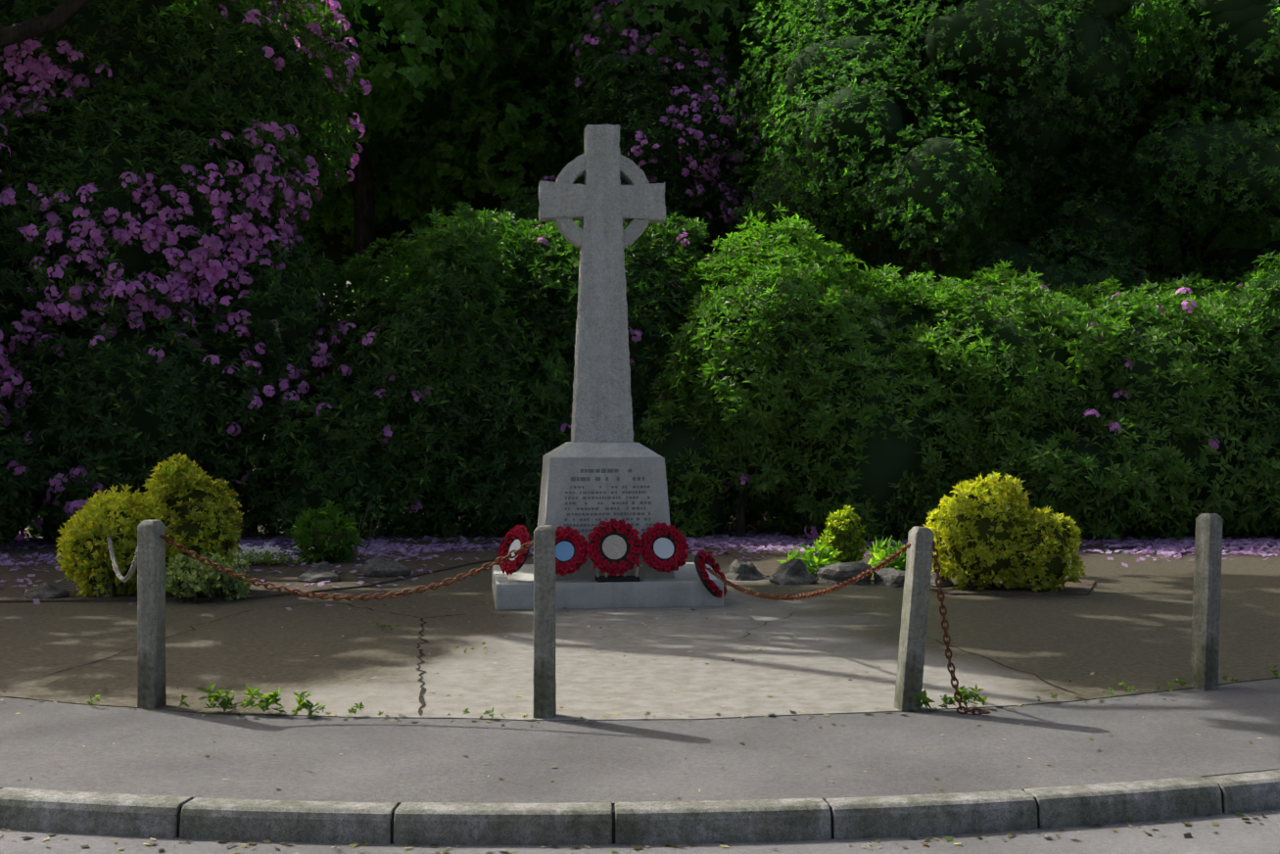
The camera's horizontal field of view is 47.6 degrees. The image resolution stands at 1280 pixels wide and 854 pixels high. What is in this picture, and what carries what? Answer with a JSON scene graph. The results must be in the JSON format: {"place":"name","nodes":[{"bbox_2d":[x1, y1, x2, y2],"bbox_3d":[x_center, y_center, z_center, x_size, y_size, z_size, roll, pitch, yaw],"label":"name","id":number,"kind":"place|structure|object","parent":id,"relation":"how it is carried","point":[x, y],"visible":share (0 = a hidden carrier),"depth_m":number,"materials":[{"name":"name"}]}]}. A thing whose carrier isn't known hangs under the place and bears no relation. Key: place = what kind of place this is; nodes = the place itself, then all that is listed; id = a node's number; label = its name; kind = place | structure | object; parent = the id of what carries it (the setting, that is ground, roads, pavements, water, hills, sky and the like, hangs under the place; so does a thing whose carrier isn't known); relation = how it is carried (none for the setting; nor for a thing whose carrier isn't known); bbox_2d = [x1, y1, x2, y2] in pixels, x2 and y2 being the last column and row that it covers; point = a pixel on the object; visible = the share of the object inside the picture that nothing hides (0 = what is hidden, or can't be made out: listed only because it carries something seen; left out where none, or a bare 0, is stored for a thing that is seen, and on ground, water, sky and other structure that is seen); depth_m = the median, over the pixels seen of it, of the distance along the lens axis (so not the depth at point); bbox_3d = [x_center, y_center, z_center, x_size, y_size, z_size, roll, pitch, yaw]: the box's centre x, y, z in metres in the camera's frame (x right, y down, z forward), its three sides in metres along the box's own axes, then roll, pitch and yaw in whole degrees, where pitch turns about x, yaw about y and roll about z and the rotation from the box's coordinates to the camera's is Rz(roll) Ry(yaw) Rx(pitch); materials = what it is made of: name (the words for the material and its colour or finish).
{"place":"outdoors","nodes":[
{"label":"outdoors","id":0,"kind":"place"},
{"bbox_2d":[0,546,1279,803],"bbox_3d":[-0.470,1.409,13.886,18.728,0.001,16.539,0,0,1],"label":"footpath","id":1,"kind":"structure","parent":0,"point":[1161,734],"depth_m":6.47,"materials":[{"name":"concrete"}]},
{"bbox_2d":[1189,513,1223,690],"bbox_3d":[3.130,0.982,8.024,0.107,1.011,0.107,3,-1,-27],"label":"post","id":2,"kind":"object","parent":1,"relation":"on","point":[1205,652],"visible":1,"depth_m":7.99,"materials":[{"name":"concrete"}]},
{"bbox_2d":[0,804,1279,853],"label":"road","id":3,"kind":"structure","parent":0,"point":[1237,834],"depth_m":5.48,"materials":[{"name":"grey asphalt"}]},
{"bbox_2d":[0,588,1279,853],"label":"leaf litter","id":4,"kind":"object","parent":3,"relation":"on","point":[1187,835],"visible":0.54,"depth_m":6.09,"materials":[{"name":"brown plant"}]},
{"bbox_2d":[0,769,1279,845],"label":"kerb","id":5,"kind":"structure","parent":3,"relation":"on","point":[487,824],"depth_m":5.58,"materials":[{"name":"concrete"}]},
{"bbox_2d":[177,783,1224,844],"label":"kerb joints","id":6,"kind":"object","parent":5,"relation":"on","point":[613,822],"visible":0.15,"depth_m":5.57,"materials":[{"name":"black concrete"}]},
{"bbox_2d":[0,507,1279,603],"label":"planting bed","id":7,"kind":"object","parent":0,"point":[766,564],"visible":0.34,"depth_m":14.01,"materials":[{"name":"soil"}]},
{"bbox_2d":[24,581,70,599],"bbox_3d":[-4.889,1.341,11.946,0.391,0.140,0.263,0,0,9],"label":"rockery stone","id":8,"kind":"object","parent":7,"relation":"on","point":[46,590],"visible":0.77,"depth_m":11.87,"materials":[{"name":"grey stone"}]},
{"bbox_2d":[54,452,244,597],"bbox_3d":[-4.098,0.879,12.191,1.503,1.335,1.038,0,0,1],"label":"golden shrub","id":9,"kind":"object","parent":7,"relation":"on","point":[184,507],"visible":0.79,"depth_m":11.97,"materials":[{"name":"yellow plant"}]},
{"bbox_2d":[0,0,372,546],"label":"rhododendron","id":10,"kind":"object","parent":7,"relation":"on","point":[156,308],"visible":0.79,"depth_m":17.07,"materials":[{"name":"green plant"}]},
{"bbox_2d":[165,548,251,604],"bbox_3d":[-3.553,1.271,11.814,0.752,0.555,0.657,0,0,1],"label":"silver shrub","id":11,"kind":"object","parent":7,"relation":"on","point":[190,578],"visible":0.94,"depth_m":11.76,"materials":[{"name":"green plant"}]},
{"bbox_2d":[236,542,314,566],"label":"white flowers","id":12,"kind":"object","parent":7,"relation":"on","point":[254,553],"visible":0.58,"depth_m":14.48,"materials":[{"name":"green plant"}]},
{"bbox_2d":[296,561,341,582],"bbox_3d":[-2.875,1.314,13.194,0.386,0.196,0.483,0,0,6],"label":"rockery stone","id":13,"kind":"object","parent":7,"relation":"on","point":[321,571],"visible":0.9,"depth_m":13.04,"materials":[{"name":"grey stone"}]},
{"bbox_2d":[287,498,366,563],"bbox_3d":[-3.219,1.124,14.852,0.799,0.813,0.734,0,0,1],"label":"shrub","id":14,"kind":"object","parent":7,"relation":"on","point":[328,534],"visible":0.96,"depth_m":14.72,"materials":[{"name":"green plant"}]},
{"bbox_2d":[340,500,381,558],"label":"plant leaves","id":15,"kind":"object","parent":7,"relation":"on","point":[355,548],"visible":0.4,"depth_m":15.15,"materials":[{"name":"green plant"}]},
{"bbox_2d":[355,555,411,576],"bbox_3d":[-2.411,1.313,13.676,0.468,0.208,0.560,0,0,-28],"label":"rockery stone","id":16,"kind":"object","parent":7,"relation":"on","point":[377,566],"visible":0.83,"depth_m":13.49,"materials":[{"name":"grey stone"}]},
{"bbox_2d":[224,200,573,539],"bbox_3d":[-2.701,-0.719,18.731,5.499,4.503,3.611,0,0,-33],"label":"rhododendron","id":17,"kind":"object","parent":7,"relation":"on","point":[378,422],"visible":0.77,"depth_m":17.65,"materials":[{"name":"green plant"}]},
{"bbox_2d":[0,527,1279,610],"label":"fallen petals","id":18,"kind":"object","parent":7,"relation":"on","point":[1161,546],"visible":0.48,"depth_m":16.55,"materials":[{"name":"purple plant"}]},
{"bbox_2d":[632,201,993,541],"bbox_3d":[2.397,-0.689,18.560,5.360,4.442,3.732,0,0,-27],"label":"rhododendron","id":19,"kind":"object","parent":7,"relation":"on","point":[791,406],"visible":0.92,"depth_m":17.58,"materials":[{"name":"green plant"}]},
{"bbox_2d":[774,534,906,578],"bbox_3d":[1.971,1.271,13.495,1.422,0.542,0.701,0,0,1],"label":"plant","id":20,"kind":"object","parent":7,"relation":"on","point":[812,562],"visible":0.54,"depth_m":13.44,"materials":[{"name":"green plant"}]},
{"bbox_2d":[817,504,868,563],"bbox_3d":[1.986,1.142,14.211,0.502,0.784,0.505,0,0,1],"label":"conifer shrub","id":21,"kind":"object","parent":7,"relation":"on","point":[843,531],"visible":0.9,"depth_m":14.10,"materials":[{"name":"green plant"}]},
{"bbox_2d":[930,570,953,587],"bbox_3d":[2.611,1.336,12.752,0.245,0.139,0.307,0,0,-13],"label":"rockery stone","id":22,"kind":"object","parent":7,"relation":"on","point":[947,582],"visible":0.48,"depth_m":12.65,"materials":[{"name":"grey stone"}]},
{"bbox_2d":[923,470,1087,592],"bbox_3d":[3.143,0.961,12.627,1.363,1.167,1.027,0,0,1],"label":"golden shrub","id":23,"kind":"object","parent":7,"relation":"on","point":[981,529],"visible":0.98,"depth_m":12.32,"materials":[{"name":"yellow plant"}]},
{"bbox_2d":[874,249,1279,540],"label":"rhododendron","id":24,"kind":"object","parent":7,"relation":"on","point":[1127,419],"visible":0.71,"depth_m":17.57,"materials":[{"name":"green plant"}]},
{"bbox_2d":[191,768,1279,805],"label":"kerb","id":25,"kind":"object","parent":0,"point":[1022,789],"depth_m":6.10,"materials":[{"name":"concrete"}]},
{"bbox_2d":[0,546,1279,720],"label":"concrete pad","id":26,"kind":"object","parent":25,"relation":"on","point":[1130,625],"visible":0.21,"depth_m":9.36,"materials":[{"name":"beige concrete"}]},
{"bbox_2d":[97,577,112,597],"bbox_3d":[-4.409,1.129,11.969,0.107,0.671,0.106,0,0,-28],"label":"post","id":27,"kind":"object","parent":26,"relation":"on","point":[107,587],"visible":0.04,"depth_m":11.93,"materials":[{"name":"concrete"}]},
{"bbox_2d":[137,520,166,708],"bbox_3d":[-2.522,0.985,7.499,0.107,1.011,0.107,0,0,15],"label":"post","id":28,"kind":"object","parent":26,"relation":"on","point":[151,619],"visible":1,"depth_m":7.46,"materials":[{"name":"concrete"}]},
{"bbox_2d":[106,535,138,582],"bbox_3d":[-3.471,0.796,9.727,0.038,0.527,4.795,0,0,-22],"label":"rope","id":29,"kind":"object","parent":28,"relation":"attached to","point":[129,574],"visible":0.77,"depth_m":10.04,"materials":[{"name":"white fabric"}]},
{"bbox_2d":[159,534,533,601],"bbox_3d":[-1.499,0.718,7.368,1.987,0.332,0.038,0,0,8],"label":"chain","id":30,"kind":"object","parent":28,"relation":"attached to","point":[341,596],"visible":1,"depth_m":7.36,"materials":[{"name":"brown metal"}]},
{"bbox_2d":[533,524,556,717],"bbox_3d":[-0.475,0.991,7.240,0.107,1.001,0.107,0,0,1],"label":"post","id":31,"kind":"object","parent":26,"relation":"on","point":[545,692],"visible":0.98,"depth_m":7.19,"materials":[{"name":"concrete"}]},
{"bbox_2d":[41,600,1082,715],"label":"pad cracks","id":32,"kind":"object","parent":26,"relation":"on","point":[421,698],"visible":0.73,"depth_m":9.03,"materials":[{"name":"grey concrete"}]},
{"bbox_2d":[491,562,724,609],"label":"memorial base slab","id":33,"kind":"structure","parent":26,"relation":"on","point":[685,587],"depth_m":11.41,"materials":[{"name":"grey stone"}]},
{"bbox_2d":[537,441,674,579],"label":"memorial plinth","id":34,"kind":"structure","parent":33,"relation":"on","point":[564,463],"depth_m":11.65,"materials":[{"name":"grey stone"}]},
{"bbox_2d":[498,523,530,575],"bbox_3d":[-0.991,0.967,11.435,0.084,0.423,0.429,22,-22,-32],"label":"wreath","id":35,"kind":"object","parent":34,"relation":"attached to","point":[517,537],"visible":0.96,"depth_m":11.42,"materials":[{"name":"red plastic"}]},
{"bbox_2d":[555,525,588,576],"bbox_3d":[-0.600,0.971,11.421,0.410,0.403,0.086,16,-15,9],"label":"wreath","id":36,"kind":"object","parent":34,"relation":"attached to","point":[571,552],"visible":0.71,"depth_m":11.41,"materials":[{"name":"red plastic"}]},
{"bbox_2d":[537,124,665,442],"bbox_3d":[-0.318,-1.175,12.116,1.052,2.662,0.370,0,0,-7],"label":"memorial celtic cross","id":37,"kind":"object","parent":34,"relation":"on","point":[601,204],"visible":0.92,"depth_m":11.98,"materials":[{"name":"grey stone"}]},
{"bbox_2d":[564,469,652,531],"bbox_3d":[-0.259,0.585,11.634,0.710,0.501,0.039,0,0,-7],"label":"memorial inscription","id":38,"kind":"object","parent":34,"relation":"attached to","point":[598,479],"visible":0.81,"depth_m":11.63,"materials":[{"name":"black paint"}]},
{"bbox_2d":[585,518,642,575],"bbox_3d":[-0.202,0.939,11.418,0.462,0.457,0.087,-26,-8,-15],"label":"wreath","id":39,"kind":"object","parent":34,"relation":"attached to","point":[613,547],"visible":1,"depth_m":11.41,"materials":[{"name":"red"}]},
{"bbox_2d":[595,574,640,582],"bbox_3d":[-0.177,1.200,11.476,0.340,0.035,0.160,0,0,-7],"label":"cross tray","id":40,"kind":"object","parent":34,"relation":"on","point":[604,579],"visible":0.92,"depth_m":11.40,"materials":[{"name":"black plastic"}]},
{"bbox_2d":[634,559,643,576],"bbox_3d":[-0.019,1.115,11.464,0.080,0.147,0.012,9,5,10],"label":"remembrance cross","id":41,"kind":"object","parent":40,"relation":"on","point":[638,565],"visible":0.64,"depth_m":11.46,"materials":[{"name":"brown wood"}]},
{"bbox_2d":[640,521,688,572],"bbox_3d":[0.192,0.960,11.538,0.424,0.419,0.085,26,-26,-6],"label":"wreath","id":42,"kind":"object","parent":34,"relation":"attached to","point":[664,546],"visible":0.98,"depth_m":11.53,"materials":[{"name":"red"}]},
{"bbox_2d":[694,549,727,597],"bbox_3d":[0.569,1.170,11.566,0.083,0.442,0.442,-30,-53,20],"label":"poppy wreath","id":43,"kind":"object","parent":33,"relation":"on","point":[703,560],"visible":0.88,"depth_m":11.47,"materials":[{"name":"red plastic"}]},
{"bbox_2d":[86,621,1279,717],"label":"weeds","id":44,"kind":"object","parent":26,"relation":"on","point":[269,699],"visible":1,"depth_m":7.33,"materials":[{"name":"green plant"}]},
{"bbox_2d":[725,560,768,580],"bbox_3d":[0.971,1.321,13.460,0.425,0.169,0.338,0,0,31],"label":"rockery stone","id":45,"kind":"object","parent":26,"relation":"on","point":[740,570],"visible":0.98,"depth_m":13.38,"materials":[{"name":"grey stone"}]},
{"bbox_2d":[768,558,817,585],"bbox_3d":[1.378,1.304,13.185,0.431,0.223,0.490,0,0,-14],"label":"rockery stone","id":46,"kind":"object","parent":26,"relation":"on","point":[792,572],"visible":1,"depth_m":13.08,"materials":[{"name":"grey stone"}]},
{"bbox_2d":[815,561,872,585],"bbox_3d":[1.874,1.314,13.183,0.432,0.220,0.615,0,0,-19],"label":"rockery stone","id":47,"kind":"object","parent":26,"relation":"on","point":[837,573],"visible":0.81,"depth_m":13.01,"materials":[{"name":"grey stone"}]},
{"bbox_2d":[873,568,905,587],"bbox_3d":[2.281,1.338,12.968,0.344,0.151,0.380,0,0,-9],"label":"rockery stone","id":48,"kind":"object","parent":26,"relation":"on","point":[889,577],"visible":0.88,"depth_m":12.88,"materials":[{"name":"grey stone"}]},
{"bbox_2d":[894,526,934,711],"bbox_3d":[1.404,1.001,7.441,0.107,0.982,0.107,5,-1,-14],"label":"post","id":49,"kind":"object","parent":26,"relation":"on","point":[913,633],"visible":0.98,"depth_m":7.39,"materials":[{"name":"concrete"}]},
{"bbox_2d":[706,542,910,600],"bbox_3d":[0.958,0.882,9.335,0.038,0.601,3.893,0,0,-13],"label":"chain","id":50,"kind":"object","parent":49,"relation":"attached to","point":[872,570],"visible":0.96,"depth_m":8.79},
{"bbox_2d":[932,540,990,714],"bbox_3d":[1.619,1.013,7.340,0.309,0.870,0.049,0,0,33],"label":"hanging chain","id":51,"kind":"object","parent":49,"relation":"hanging from","point":[947,643],"visible":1,"depth_m":7.37,"materials":[{"name":"brown metal"}]},
{"label":"ground","id":52,"kind":"structure","parent":0,"visible":0},
{"bbox_2d":[0,0,91,47],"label":"overhanging tree","id":53,"kind":"object","parent":52,"relation":"on","point":[63,14],"visible":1,"depth_m":16.55,"materials":[{"name":"brown plant"}]},
{"bbox_2d":[252,189,313,255],"bbox_3d":[-11.999,-6.816,29.724,10.500,16.578,10.222,0,0,1],"label":"tree","id":54,"kind":"object","parent":52,"relation":"on","point":[301,227],"depth_m":29.42,"materials":[{"name":"green plant"}]},
{"bbox_2d":[287,152,451,300],"bbox_3d":[-11.372,-9.952,36.690,11.742,22.793,14.079,0,0,29],"label":"woodland tree","id":55,"kind":"object","parent":52,"relation":"on","point":[335,243],"visible":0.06,"depth_m":37.05,"materials":[{"name":"green plant"}]},
{"bbox_2d":[252,0,594,293],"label":"sycamore tree","id":56,"kind":"object","parent":52,"relation":"on","point":[490,150],"visible":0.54,"depth_m":28.42,"materials":[{"name":"green plant"}]},
{"bbox_2d":[384,0,575,292],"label":"woodland tree","id":57,"kind":"object","parent":52,"relation":"on","point":[517,33],"visible":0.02,"depth_m":33.88,"materials":[{"name":"green plant"}]},
{"bbox_2d":[444,0,770,537],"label":"rhododendron","id":58,"kind":"object","parent":52,"relation":"on","point":[679,134],"visible":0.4,"depth_m":25.67,"materials":[{"name":"green plant"}]},
{"bbox_2d":[540,26,804,297],"bbox_3d":[-1.611,-8.795,40.128,14.412,20.426,12.382,0,0,1],"label":"woodland tree","id":59,"kind":"object","parent":52,"relation":"on","point":[765,144],"depth_m":36.57,"materials":[{"name":"green plant"}]},
{"bbox_2d":[484,0,984,293],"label":"tree","id":60,"kind":"object","parent":52,"relation":"on","point":[714,27],"visible":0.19,"depth_m":27.16,"materials":[{"name":"green plant"}]},
{"bbox_2d":[721,0,1022,239],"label":"woodland tree","id":61,"kind":"object","parent":52,"relation":"on","point":[772,72],"visible":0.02,"depth_m":30.05,"materials":[{"name":"green plant"}]},
{"bbox_2d":[715,0,1173,343],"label":"holly tree","id":62,"kind":"object","parent":52,"relation":"on","point":[853,86],"visible":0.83,"depth_m":22.06,"materials":[{"name":"green plant"}]},
{"bbox_2d":[927,75,1211,287],"bbox_3d":[10.676,-9.894,37.793,14.346,22.612,14.598,0,0,1],"label":"woodland tree","id":63,"kind":"object","parent":52,"relation":"on","point":[1158,260],"depth_m":38.23,"materials":[{"name":"green plant"}]},
{"bbox_2d":[885,229,1266,286],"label":"woodland tree","id":64,"kind":"object","parent":52,"relation":"on","point":[963,270],"depth_m":40.77,"materials":[{"name":"green plant"}]},
{"bbox_2d":[904,0,1279,286],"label":"dark tree","id":65,"kind":"object","parent":52,"relation":"on","point":[1164,84],"visible":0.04,"depth_m":24.28,"materials":[{"name":"green plant"}]},
{"bbox_2d":[958,0,1279,333],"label":"tree","id":66,"kind":"object","parent":52,"relation":"on","point":[1222,148],"visible":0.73,"depth_m":22.31,"materials":[{"name":"green plant"}]}
]}

